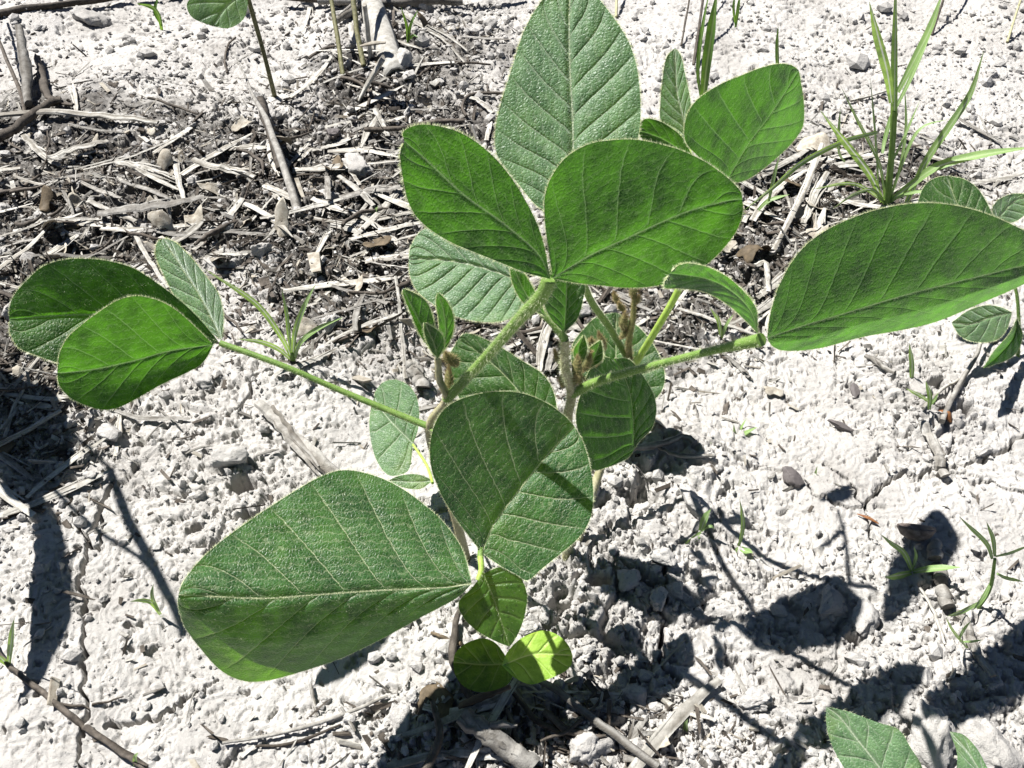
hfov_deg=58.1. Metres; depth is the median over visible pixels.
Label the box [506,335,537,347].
straw
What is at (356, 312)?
straw
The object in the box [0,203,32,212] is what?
straw
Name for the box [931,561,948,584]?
stone
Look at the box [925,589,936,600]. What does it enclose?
clod
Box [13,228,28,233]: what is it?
clod
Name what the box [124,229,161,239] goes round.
twig
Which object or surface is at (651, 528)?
clod
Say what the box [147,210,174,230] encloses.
stone
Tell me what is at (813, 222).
dry leaf flake
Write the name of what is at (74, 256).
straw
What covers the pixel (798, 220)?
twig
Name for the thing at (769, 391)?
dry leaf flake
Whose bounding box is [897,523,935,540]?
husk cup
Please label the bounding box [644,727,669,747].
dry leaf flake
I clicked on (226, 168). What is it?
straw
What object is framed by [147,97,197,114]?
twig
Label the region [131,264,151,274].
clod
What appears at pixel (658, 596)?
stone
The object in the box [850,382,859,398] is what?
pebble
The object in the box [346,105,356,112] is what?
clod
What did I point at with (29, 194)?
clod
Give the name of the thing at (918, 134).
straw
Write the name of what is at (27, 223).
twig
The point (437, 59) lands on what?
clod
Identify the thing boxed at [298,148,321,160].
straw
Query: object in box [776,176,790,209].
straw
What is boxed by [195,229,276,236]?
straw
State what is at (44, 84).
twig
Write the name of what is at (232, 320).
twig
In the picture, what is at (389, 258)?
straw
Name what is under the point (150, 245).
dry leaf flake
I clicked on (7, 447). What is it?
dry leaf flake
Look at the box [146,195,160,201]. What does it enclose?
dry leaf flake
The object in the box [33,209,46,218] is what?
clod
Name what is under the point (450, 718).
straw
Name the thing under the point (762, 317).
straw
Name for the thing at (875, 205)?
straw
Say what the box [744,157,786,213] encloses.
grass seedling
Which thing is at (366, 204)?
straw
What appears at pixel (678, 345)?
straw
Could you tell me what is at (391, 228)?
straw
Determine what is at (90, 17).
clod
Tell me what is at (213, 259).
dry leaf flake
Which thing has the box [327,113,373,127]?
straw
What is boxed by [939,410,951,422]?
seed husk
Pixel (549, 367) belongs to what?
straw
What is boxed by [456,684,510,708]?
twig
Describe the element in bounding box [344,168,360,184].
straw
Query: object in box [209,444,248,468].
clod
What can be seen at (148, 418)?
straw
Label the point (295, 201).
twig
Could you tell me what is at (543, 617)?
clod
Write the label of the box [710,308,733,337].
grass seedling
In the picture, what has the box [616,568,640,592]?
stone
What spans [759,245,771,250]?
dry leaf flake
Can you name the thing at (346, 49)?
straw
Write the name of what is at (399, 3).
twig
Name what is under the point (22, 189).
twig
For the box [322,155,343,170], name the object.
dry leaf flake
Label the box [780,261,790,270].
twig
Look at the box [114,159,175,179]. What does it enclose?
straw
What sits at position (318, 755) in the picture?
clod
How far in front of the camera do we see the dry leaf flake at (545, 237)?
0.82 m
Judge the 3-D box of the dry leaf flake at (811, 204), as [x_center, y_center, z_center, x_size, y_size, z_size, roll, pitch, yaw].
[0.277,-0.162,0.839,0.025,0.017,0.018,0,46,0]
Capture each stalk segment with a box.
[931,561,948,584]
[935,584,954,609]
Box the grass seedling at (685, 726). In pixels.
[683,719,687,731]
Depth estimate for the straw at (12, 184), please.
0.87 m
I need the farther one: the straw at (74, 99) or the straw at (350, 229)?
the straw at (74, 99)
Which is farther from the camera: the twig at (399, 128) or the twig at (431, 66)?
the twig at (431, 66)
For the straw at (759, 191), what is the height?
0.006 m
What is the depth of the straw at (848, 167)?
0.89 m
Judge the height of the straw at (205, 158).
0.004 m
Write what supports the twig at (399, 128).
on the ground
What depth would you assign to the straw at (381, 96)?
0.98 m
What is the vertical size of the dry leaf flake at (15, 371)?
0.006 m
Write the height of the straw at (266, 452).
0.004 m
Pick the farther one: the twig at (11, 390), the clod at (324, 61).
the clod at (324, 61)
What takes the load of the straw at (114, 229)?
on the straw chaff
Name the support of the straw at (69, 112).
on the ground
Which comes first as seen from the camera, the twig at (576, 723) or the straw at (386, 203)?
the twig at (576, 723)
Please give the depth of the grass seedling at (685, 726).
0.51 m
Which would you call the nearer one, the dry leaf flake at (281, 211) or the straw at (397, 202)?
the dry leaf flake at (281, 211)
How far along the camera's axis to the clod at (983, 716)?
0.51 m
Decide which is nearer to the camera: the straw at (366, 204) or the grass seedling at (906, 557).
the grass seedling at (906, 557)
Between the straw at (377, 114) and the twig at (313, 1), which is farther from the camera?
the twig at (313, 1)
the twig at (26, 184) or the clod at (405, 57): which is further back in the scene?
the clod at (405, 57)
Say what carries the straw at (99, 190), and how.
on the straw chaff
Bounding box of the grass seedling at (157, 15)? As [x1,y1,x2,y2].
[137,0,162,29]
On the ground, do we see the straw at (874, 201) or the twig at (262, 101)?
the straw at (874, 201)
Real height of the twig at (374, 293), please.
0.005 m
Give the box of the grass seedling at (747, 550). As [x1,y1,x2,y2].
[734,502,752,553]
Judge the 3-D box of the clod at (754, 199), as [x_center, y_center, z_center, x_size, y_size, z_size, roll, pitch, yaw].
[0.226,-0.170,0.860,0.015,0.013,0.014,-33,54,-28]
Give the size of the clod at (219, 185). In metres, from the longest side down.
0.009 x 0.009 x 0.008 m
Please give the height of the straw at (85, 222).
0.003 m
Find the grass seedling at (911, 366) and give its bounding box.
[909,343,913,377]
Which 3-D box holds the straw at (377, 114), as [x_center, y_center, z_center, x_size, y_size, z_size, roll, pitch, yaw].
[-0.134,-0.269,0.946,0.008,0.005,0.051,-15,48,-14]
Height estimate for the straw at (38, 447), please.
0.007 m
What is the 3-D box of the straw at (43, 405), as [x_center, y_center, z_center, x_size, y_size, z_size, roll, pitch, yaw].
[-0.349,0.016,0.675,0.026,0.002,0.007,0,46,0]
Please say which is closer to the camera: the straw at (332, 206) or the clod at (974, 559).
the clod at (974, 559)
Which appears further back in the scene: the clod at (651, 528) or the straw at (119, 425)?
the straw at (119, 425)
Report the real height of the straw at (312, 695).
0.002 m
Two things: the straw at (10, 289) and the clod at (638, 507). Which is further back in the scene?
the straw at (10, 289)
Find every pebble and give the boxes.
[326,128,340,139]
[782,466,804,487]
[827,419,853,432]
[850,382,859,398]
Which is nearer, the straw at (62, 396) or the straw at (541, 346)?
the straw at (62, 396)
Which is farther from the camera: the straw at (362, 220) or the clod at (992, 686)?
the straw at (362, 220)
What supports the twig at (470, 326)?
on the straw chaff
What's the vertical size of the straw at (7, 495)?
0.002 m
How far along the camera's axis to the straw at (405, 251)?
0.80 m
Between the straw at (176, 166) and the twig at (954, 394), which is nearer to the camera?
the twig at (954, 394)
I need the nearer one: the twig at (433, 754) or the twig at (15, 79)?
the twig at (433, 754)
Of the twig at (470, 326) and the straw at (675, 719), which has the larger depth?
the twig at (470, 326)
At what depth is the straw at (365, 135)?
0.93 m
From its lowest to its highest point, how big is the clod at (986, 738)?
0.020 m
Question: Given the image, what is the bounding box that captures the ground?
[0,0,1023,767]
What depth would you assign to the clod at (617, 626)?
0.55 m
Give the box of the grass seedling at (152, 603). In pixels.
[130,584,161,616]
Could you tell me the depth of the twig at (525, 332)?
0.73 m
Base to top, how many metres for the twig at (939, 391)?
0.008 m
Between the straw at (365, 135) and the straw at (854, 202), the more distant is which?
the straw at (365, 135)
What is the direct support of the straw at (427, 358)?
on the ground
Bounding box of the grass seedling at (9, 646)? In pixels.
[0,618,14,664]
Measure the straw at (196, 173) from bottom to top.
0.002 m
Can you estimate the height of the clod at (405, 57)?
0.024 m
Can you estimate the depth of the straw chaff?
0.79 m
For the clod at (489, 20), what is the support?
on the ground
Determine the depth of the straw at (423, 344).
0.72 m
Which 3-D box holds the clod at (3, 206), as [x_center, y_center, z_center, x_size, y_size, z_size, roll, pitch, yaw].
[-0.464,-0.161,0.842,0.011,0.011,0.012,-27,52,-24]
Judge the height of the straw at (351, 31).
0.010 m
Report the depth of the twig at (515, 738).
0.51 m
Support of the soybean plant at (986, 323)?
on the ground
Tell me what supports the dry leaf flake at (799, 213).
on the ground
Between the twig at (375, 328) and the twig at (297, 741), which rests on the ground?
the twig at (297, 741)
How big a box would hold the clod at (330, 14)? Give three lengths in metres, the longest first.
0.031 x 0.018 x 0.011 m
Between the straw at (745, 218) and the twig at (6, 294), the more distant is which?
the straw at (745, 218)
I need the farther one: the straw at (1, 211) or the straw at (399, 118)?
the straw at (399, 118)
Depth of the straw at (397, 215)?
0.84 m
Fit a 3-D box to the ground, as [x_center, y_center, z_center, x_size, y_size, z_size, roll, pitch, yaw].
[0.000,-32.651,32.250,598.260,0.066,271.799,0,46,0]
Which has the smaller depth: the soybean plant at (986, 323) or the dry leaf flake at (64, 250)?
the soybean plant at (986, 323)
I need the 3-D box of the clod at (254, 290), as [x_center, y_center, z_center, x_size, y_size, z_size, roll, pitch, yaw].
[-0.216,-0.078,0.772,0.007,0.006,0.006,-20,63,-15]
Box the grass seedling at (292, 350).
[205,269,342,360]
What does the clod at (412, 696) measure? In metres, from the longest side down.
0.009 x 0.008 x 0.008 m
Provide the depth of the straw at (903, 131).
0.94 m
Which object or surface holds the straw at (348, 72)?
on the ground
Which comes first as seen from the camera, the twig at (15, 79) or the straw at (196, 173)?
the straw at (196, 173)
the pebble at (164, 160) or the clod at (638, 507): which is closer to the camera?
the clod at (638, 507)
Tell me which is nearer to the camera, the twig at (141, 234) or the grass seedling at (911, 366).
the grass seedling at (911, 366)
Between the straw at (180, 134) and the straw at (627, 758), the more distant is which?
the straw at (180, 134)
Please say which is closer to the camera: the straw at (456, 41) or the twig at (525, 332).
the twig at (525, 332)
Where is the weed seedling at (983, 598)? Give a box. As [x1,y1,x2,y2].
[949,517,1023,615]
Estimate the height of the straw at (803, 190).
0.017 m
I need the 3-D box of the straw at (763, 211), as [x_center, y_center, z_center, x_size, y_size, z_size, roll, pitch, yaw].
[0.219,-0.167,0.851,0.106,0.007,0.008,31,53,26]
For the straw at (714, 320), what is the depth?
0.74 m
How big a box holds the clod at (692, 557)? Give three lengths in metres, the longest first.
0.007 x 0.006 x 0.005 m
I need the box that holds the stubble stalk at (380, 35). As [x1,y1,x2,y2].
[358,0,405,103]
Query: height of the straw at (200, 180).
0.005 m
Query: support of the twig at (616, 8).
on the ground
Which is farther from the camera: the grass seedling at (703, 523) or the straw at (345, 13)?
the straw at (345, 13)
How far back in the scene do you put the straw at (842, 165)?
0.89 m
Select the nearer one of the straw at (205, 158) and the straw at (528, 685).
the straw at (528, 685)
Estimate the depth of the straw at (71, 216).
0.82 m
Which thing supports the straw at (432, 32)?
on the ground
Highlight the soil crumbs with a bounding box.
[0,0,1023,767]
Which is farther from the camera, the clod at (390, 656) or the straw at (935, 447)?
the straw at (935, 447)
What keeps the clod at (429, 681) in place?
on the ground
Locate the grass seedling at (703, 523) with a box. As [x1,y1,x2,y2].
[685,509,714,544]
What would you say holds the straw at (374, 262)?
on the ground
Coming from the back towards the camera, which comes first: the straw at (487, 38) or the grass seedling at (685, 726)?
the straw at (487, 38)
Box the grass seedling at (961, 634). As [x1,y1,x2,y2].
[946,618,980,647]
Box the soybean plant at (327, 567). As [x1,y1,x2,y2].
[7,121,743,683]
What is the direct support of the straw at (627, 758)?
on the straw chaff
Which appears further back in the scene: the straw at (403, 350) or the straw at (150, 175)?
the straw at (150, 175)
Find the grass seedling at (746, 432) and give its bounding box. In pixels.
[733,418,756,434]
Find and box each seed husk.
[857,513,878,523]
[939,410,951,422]
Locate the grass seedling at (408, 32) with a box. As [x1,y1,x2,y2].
[401,8,417,42]
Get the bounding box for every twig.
[0,0,113,16]
[0,40,26,110]
[0,96,61,142]
[0,174,41,194]
[0,182,49,193]
[0,290,12,297]
[0,384,52,391]
[0,651,148,767]
[14,23,32,106]
[14,213,42,226]
[29,206,63,231]
[33,54,73,106]
[42,130,49,169]
[49,376,57,381]
[60,696,123,710]
[81,174,93,181]
[82,149,105,153]
[91,217,122,253]
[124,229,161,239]
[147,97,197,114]
[193,219,237,245]
[222,694,387,744]
[223,311,242,331]
[224,36,235,72]
[233,51,304,218]
[236,148,263,174]
[249,129,256,143]
[255,723,340,747]
[256,96,280,171]
[263,131,313,158]
[273,172,323,182]
[289,0,316,2]
[308,45,342,58]
[317,0,462,7]
[322,218,360,221]
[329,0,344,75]
[333,299,404,331]
[340,75,372,106]
[341,207,387,226]
[348,279,411,294]
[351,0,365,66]
[360,76,392,88]
[364,118,464,131]
[395,278,411,289]
[401,65,428,70]
[419,60,490,76]
[421,700,443,767]
[430,631,462,645]
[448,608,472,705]
[455,322,499,338]
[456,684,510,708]
[461,91,503,117]
[494,322,546,334]
[504,708,522,745]
[511,689,574,740]
[526,326,572,346]
[538,680,660,767]
[540,691,602,741]
[542,709,605,738]
[576,318,584,330]
[615,0,617,17]
[633,433,694,450]
[658,447,713,458]
[680,0,689,45]
[692,0,703,65]
[732,309,762,348]
[767,218,811,225]
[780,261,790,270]
[785,168,820,187]
[868,193,900,205]
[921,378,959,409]
[931,0,943,35]
[939,342,981,423]
[1006,0,1021,42]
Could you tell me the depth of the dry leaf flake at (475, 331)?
0.74 m
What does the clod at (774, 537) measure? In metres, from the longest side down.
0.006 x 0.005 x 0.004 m
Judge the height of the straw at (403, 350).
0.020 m
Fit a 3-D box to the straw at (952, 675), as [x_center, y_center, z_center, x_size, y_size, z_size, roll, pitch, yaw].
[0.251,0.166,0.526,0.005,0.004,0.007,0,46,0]
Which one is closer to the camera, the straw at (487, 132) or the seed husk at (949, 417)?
the seed husk at (949, 417)
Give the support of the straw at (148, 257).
on the straw chaff
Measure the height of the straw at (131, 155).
0.004 m
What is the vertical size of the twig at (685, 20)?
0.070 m
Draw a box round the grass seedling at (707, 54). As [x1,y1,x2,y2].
[696,0,716,96]
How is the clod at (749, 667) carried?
on the ground
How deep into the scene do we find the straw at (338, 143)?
0.93 m
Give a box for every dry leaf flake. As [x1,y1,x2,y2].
[0,437,16,452]
[9,365,22,376]
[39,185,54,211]
[40,219,62,230]
[42,243,66,258]
[65,224,78,229]
[68,192,88,211]
[143,236,164,251]
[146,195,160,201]
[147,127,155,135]
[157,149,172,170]
[178,149,184,161]
[184,205,203,227]
[197,182,221,195]
[210,257,230,261]
[231,115,252,131]
[274,197,288,237]
[276,136,294,145]
[297,317,316,336]
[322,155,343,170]
[338,275,362,296]
[357,319,378,332]
[362,235,391,247]
[416,10,427,26]
[418,681,454,717]
[470,328,482,333]
[541,235,547,247]
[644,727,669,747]
[655,417,665,427]
[723,240,736,252]
[734,245,763,262]
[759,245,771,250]
[763,386,783,396]
[785,178,801,187]
[795,205,803,218]
[806,200,830,210]
[806,224,828,238]
[811,213,824,227]
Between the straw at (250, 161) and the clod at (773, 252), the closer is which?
the clod at (773, 252)
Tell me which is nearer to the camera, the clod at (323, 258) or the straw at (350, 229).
the clod at (323, 258)
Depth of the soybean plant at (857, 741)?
0.45 m
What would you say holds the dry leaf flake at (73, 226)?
on the straw chaff
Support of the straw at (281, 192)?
on the ground
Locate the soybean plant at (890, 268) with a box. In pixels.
[407,200,1023,560]
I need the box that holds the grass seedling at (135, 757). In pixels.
[132,753,137,765]
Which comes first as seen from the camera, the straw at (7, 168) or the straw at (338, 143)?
the straw at (7, 168)
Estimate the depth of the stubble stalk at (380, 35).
1.04 m
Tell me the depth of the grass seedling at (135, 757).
0.49 m
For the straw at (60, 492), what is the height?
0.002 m
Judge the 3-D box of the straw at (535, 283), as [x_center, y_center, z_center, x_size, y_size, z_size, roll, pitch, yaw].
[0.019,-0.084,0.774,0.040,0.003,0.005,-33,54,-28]
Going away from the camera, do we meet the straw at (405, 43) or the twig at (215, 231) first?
the twig at (215, 231)
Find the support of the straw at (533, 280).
on the straw chaff
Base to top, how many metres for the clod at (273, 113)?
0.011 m
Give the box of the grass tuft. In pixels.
[745,0,1023,209]
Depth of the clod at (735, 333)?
0.73 m
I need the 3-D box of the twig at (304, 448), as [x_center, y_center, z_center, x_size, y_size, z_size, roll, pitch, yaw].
[-0.154,0.040,0.651,0.087,0.016,0.015,35,55,29]
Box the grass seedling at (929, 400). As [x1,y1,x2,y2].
[906,382,937,409]
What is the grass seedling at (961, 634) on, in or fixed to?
on the ground
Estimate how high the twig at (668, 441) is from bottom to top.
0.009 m
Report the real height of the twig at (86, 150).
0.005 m
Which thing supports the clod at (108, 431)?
on the ground
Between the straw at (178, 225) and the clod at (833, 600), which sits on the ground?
the clod at (833, 600)
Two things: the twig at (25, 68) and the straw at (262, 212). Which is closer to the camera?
the straw at (262, 212)
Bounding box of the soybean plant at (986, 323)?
[918,176,1023,367]
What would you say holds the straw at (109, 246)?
on the ground
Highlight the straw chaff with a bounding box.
[0,0,1023,767]
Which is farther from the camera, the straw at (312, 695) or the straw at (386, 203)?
the straw at (386, 203)
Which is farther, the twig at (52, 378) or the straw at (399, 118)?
the straw at (399, 118)
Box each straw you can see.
[0,108,159,124]
[0,165,19,170]
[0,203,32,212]
[0,218,55,269]
[0,222,41,236]
[0,235,49,248]
[0,282,18,288]
[0,285,20,295]
[0,391,63,400]
[0,409,61,446]
[0,452,35,480]
[0,470,108,517]
[0,481,35,516]
[1,356,39,401]
[3,389,24,437]
[10,180,15,196]
[13,175,94,198]
[21,134,60,166]
[24,176,62,203]
[24,402,51,408]
[25,438,105,497]
[29,171,100,186]
[31,253,110,258]
[34,441,48,448]
[35,219,139,231]
[40,217,117,221]
[41,212,82,223]
[44,234,78,253]
[46,258,65,261]
[47,139,108,159]
[51,394,68,397]
[58,182,74,214]
[68,83,77,116]
[68,123,123,132]
[68,154,132,170]
[76,150,95,156]
[76,179,121,197]
[83,137,176,169]
[84,176,114,178]
[84,236,127,258]
[86,199,137,221]
[97,195,203,215]
[99,227,142,231]
[112,409,121,455]
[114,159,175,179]
[114,409,189,420]
[120,180,172,199]
[123,212,168,287]
[123,223,195,228]
[135,167,178,189]
[142,687,164,696]
[146,165,248,192]
[146,423,163,441]
[147,229,202,237]
[151,218,205,255]
[152,127,191,152]
[153,195,162,225]
[173,160,185,197]
[173,164,229,180]
[179,133,252,175]
[185,445,212,454]
[186,197,244,253]
[186,687,197,717]
[190,157,255,177]
[194,204,223,212]
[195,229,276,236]
[204,197,264,200]
[218,252,247,255]
[228,143,266,150]
[229,193,276,256]
[233,200,292,236]
[249,142,254,172]
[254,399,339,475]
[256,448,278,456]
[260,197,342,218]
[262,183,302,201]
[267,143,278,175]
[274,348,336,375]
[283,275,398,292]
[288,138,311,166]
[289,56,331,97]
[293,160,399,171]
[293,162,326,169]
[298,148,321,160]
[302,6,312,30]
[302,163,369,170]
[303,215,386,228]
[309,684,316,712]
[310,197,346,213]
[310,215,339,262]
[311,297,391,319]
[312,134,358,150]
[314,102,395,128]
[314,252,367,301]
[316,49,378,50]
[323,64,373,82]
[324,176,330,199]
[325,312,405,344]
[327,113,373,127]
[327,146,398,157]
[330,223,392,246]
[331,284,388,304]
[333,52,382,75]
[336,2,360,23]
[337,175,375,205]
[338,183,399,199]
[340,706,355,731]
[342,210,410,221]
[342,255,408,267]
[343,85,403,114]
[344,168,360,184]
[344,206,400,244]
[345,83,405,105]
[348,22,365,49]
[349,221,421,239]
[350,233,417,256]
[351,254,394,259]
[352,178,403,235]
[352,294,365,330]
[359,110,381,147]
[359,186,385,210]
[365,253,408,263]
[367,61,404,73]
[367,189,404,216]
[369,283,392,339]
[372,108,389,136]
[374,192,410,209]
[380,212,412,219]
[386,116,404,121]
[387,747,502,767]
[388,124,467,156]
[389,5,468,65]
[393,247,410,258]
[394,276,407,378]
[397,39,421,49]
[397,108,448,111]
[401,687,516,738]
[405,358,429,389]
[408,57,423,91]
[409,61,454,65]
[410,327,432,355]
[414,357,443,360]
[416,20,466,50]
[422,703,495,714]
[456,707,540,767]
[457,36,510,39]
[464,95,494,113]
[465,677,519,767]
[484,121,491,139]
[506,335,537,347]
[517,684,539,694]
[524,691,670,698]
[526,324,642,333]
[529,276,540,282]
[532,279,539,286]
[536,321,551,371]
[545,347,558,371]
[598,285,656,314]
[623,754,671,765]
[628,677,721,767]
[628,717,646,739]
[635,316,649,325]
[654,340,726,352]
[661,697,716,720]
[669,289,687,314]
[678,307,766,338]
[722,354,750,377]
[729,297,772,324]
[740,181,781,204]
[741,208,753,222]
[742,200,800,226]
[745,309,769,329]
[749,170,806,221]
[753,149,809,180]
[754,260,770,292]
[754,270,784,298]
[771,143,824,250]
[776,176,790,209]
[785,161,886,172]
[786,236,811,241]
[787,210,811,227]
[792,150,870,163]
[793,738,808,749]
[801,171,833,223]
[803,197,886,208]
[815,208,825,227]
[818,178,844,195]
[819,159,885,175]
[822,146,901,165]
[831,148,907,163]
[837,198,877,207]
[850,89,886,101]
[850,184,905,212]
[864,354,895,374]
[877,117,954,149]
[880,130,928,133]
[907,138,959,165]
[918,587,945,645]
[919,420,950,477]
[947,668,955,680]
[948,166,991,189]
[956,609,996,677]
[959,118,1001,143]
[971,172,1023,183]
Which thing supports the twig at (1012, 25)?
on the ground
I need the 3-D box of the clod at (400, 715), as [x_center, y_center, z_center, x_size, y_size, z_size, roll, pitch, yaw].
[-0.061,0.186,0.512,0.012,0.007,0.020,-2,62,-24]
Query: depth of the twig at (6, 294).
0.75 m
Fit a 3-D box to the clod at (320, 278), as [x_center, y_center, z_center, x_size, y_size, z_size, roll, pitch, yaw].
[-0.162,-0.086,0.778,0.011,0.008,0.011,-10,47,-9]
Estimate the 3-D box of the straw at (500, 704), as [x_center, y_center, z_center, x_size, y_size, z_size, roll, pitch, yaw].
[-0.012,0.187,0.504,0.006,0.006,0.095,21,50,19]
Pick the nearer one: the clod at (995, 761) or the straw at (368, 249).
the clod at (995, 761)
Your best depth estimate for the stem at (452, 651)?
0.53 m
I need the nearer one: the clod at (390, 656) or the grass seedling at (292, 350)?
the clod at (390, 656)
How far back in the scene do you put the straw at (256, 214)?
0.83 m
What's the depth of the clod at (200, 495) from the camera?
0.62 m
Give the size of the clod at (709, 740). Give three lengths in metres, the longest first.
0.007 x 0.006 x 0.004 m
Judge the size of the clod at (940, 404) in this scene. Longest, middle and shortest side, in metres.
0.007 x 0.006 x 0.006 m
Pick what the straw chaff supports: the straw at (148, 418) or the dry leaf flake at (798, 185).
the dry leaf flake at (798, 185)
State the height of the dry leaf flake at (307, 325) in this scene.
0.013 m
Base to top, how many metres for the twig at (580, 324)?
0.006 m
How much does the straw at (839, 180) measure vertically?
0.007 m
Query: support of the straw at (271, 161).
on the straw chaff
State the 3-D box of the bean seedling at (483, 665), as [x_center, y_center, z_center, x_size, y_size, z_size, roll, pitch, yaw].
[0.001,0.161,0.518,0.066,0.038,0.026,-5,46,-4]
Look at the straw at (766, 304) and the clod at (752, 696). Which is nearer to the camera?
the clod at (752, 696)
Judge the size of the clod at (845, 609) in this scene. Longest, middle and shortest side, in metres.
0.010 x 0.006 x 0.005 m
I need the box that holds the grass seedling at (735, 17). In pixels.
[732,0,739,27]
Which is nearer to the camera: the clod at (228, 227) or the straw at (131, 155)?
the clod at (228, 227)
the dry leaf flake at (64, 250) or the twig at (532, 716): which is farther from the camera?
the dry leaf flake at (64, 250)
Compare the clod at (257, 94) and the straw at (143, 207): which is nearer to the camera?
the straw at (143, 207)
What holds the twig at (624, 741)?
on the ground
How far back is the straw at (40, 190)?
0.86 m
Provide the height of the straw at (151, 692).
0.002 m
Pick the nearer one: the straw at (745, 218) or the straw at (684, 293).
the straw at (684, 293)
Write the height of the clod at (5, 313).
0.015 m
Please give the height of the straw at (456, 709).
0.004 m
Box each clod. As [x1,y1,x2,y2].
[0,202,10,213]
[1,301,10,320]
[12,134,25,144]
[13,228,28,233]
[26,190,33,199]
[31,564,47,573]
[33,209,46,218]
[63,418,76,428]
[71,5,111,26]
[82,470,98,480]
[96,423,121,441]
[98,593,108,602]
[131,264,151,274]
[137,223,150,231]
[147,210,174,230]
[186,174,200,186]
[191,370,214,390]
[192,491,206,500]
[196,92,205,100]
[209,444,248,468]
[216,181,222,188]
[222,220,233,230]
[240,137,250,144]
[248,91,266,100]
[250,243,271,256]
[252,288,257,293]
[257,424,269,432]
[261,363,270,371]
[269,109,277,119]
[313,749,324,762]
[314,275,325,283]
[315,189,339,202]
[320,255,326,264]
[320,313,340,332]
[320,697,331,704]
[321,59,331,66]
[328,10,342,16]
[332,295,341,303]
[342,152,371,179]
[343,713,355,722]
[344,40,355,48]
[344,60,351,69]
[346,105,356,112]
[349,115,356,122]
[385,652,395,659]
[389,702,411,734]
[397,48,412,69]
[403,106,409,117]
[406,688,419,703]
[424,678,435,685]
[434,57,441,61]
[445,666,455,681]
[482,16,497,30]
[497,760,507,767]
[519,620,539,635]
[538,612,549,624]
[566,730,615,765]
[567,330,579,342]
[570,731,599,761]
[574,672,583,688]
[578,303,592,319]
[580,653,590,661]
[612,622,625,636]
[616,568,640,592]
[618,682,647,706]
[624,623,631,631]
[632,501,649,515]
[640,522,669,534]
[649,547,677,567]
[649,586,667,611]
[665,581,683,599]
[679,484,712,520]
[681,692,689,699]
[688,555,695,560]
[698,585,704,594]
[706,737,714,744]
[715,464,723,472]
[729,329,742,339]
[738,686,772,708]
[740,356,749,364]
[744,660,755,673]
[746,196,760,206]
[748,704,767,711]
[768,250,775,255]
[771,535,777,540]
[795,132,832,155]
[818,584,847,619]
[840,605,848,615]
[851,599,879,636]
[909,377,932,398]
[909,699,955,767]
[918,666,932,687]
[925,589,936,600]
[927,538,943,560]
[935,400,944,407]
[944,662,952,672]
[953,714,1023,767]
[969,556,980,561]
[971,713,989,720]
[974,444,993,456]
[985,682,998,690]
[988,69,999,77]
[989,756,1002,767]
[991,604,1004,617]
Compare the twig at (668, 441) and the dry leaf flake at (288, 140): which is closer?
the twig at (668, 441)
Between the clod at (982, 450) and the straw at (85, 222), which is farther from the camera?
the straw at (85, 222)
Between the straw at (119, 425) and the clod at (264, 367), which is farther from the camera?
the clod at (264, 367)
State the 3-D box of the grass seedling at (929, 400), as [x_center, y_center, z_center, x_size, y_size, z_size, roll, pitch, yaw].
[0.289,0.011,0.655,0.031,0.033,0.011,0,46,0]
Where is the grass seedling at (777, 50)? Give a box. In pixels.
[775,29,778,63]
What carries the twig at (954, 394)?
on the ground
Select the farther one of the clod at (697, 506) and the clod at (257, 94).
the clod at (257, 94)
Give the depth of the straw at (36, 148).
0.91 m
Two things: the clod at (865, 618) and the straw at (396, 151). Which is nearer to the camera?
the clod at (865, 618)
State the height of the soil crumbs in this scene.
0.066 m
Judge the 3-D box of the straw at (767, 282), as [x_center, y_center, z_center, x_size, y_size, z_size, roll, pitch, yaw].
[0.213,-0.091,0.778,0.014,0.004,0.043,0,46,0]
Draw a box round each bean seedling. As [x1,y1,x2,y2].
[186,0,276,97]
[453,630,572,691]
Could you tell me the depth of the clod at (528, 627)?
0.54 m
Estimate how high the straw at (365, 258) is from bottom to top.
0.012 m
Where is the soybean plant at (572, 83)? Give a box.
[492,0,804,545]
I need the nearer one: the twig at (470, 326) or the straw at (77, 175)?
the twig at (470, 326)
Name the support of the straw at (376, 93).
on the ground
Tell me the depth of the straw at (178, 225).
0.83 m
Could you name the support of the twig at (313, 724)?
on the ground
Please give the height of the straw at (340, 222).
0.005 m
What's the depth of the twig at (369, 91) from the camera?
1.00 m
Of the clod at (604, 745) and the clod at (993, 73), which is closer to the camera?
the clod at (604, 745)
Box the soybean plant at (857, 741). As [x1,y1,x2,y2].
[825,706,986,767]
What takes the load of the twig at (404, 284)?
on the straw chaff
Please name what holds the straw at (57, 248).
on the straw chaff
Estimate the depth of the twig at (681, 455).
0.64 m
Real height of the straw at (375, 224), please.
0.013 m
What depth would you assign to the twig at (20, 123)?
0.95 m
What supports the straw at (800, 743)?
on the ground
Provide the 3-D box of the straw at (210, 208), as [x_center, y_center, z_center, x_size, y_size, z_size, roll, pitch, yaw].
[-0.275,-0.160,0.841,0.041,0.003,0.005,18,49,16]
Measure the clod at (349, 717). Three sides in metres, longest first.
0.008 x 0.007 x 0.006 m
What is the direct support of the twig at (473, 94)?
on the straw chaff
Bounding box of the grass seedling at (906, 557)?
[882,535,960,579]
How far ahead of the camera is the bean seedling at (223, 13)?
0.91 m
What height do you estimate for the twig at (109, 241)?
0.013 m
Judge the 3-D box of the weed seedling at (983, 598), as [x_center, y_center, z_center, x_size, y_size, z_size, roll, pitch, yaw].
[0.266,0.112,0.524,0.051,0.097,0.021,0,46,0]
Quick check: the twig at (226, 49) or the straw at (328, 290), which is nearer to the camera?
the straw at (328, 290)
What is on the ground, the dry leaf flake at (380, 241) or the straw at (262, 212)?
the dry leaf flake at (380, 241)

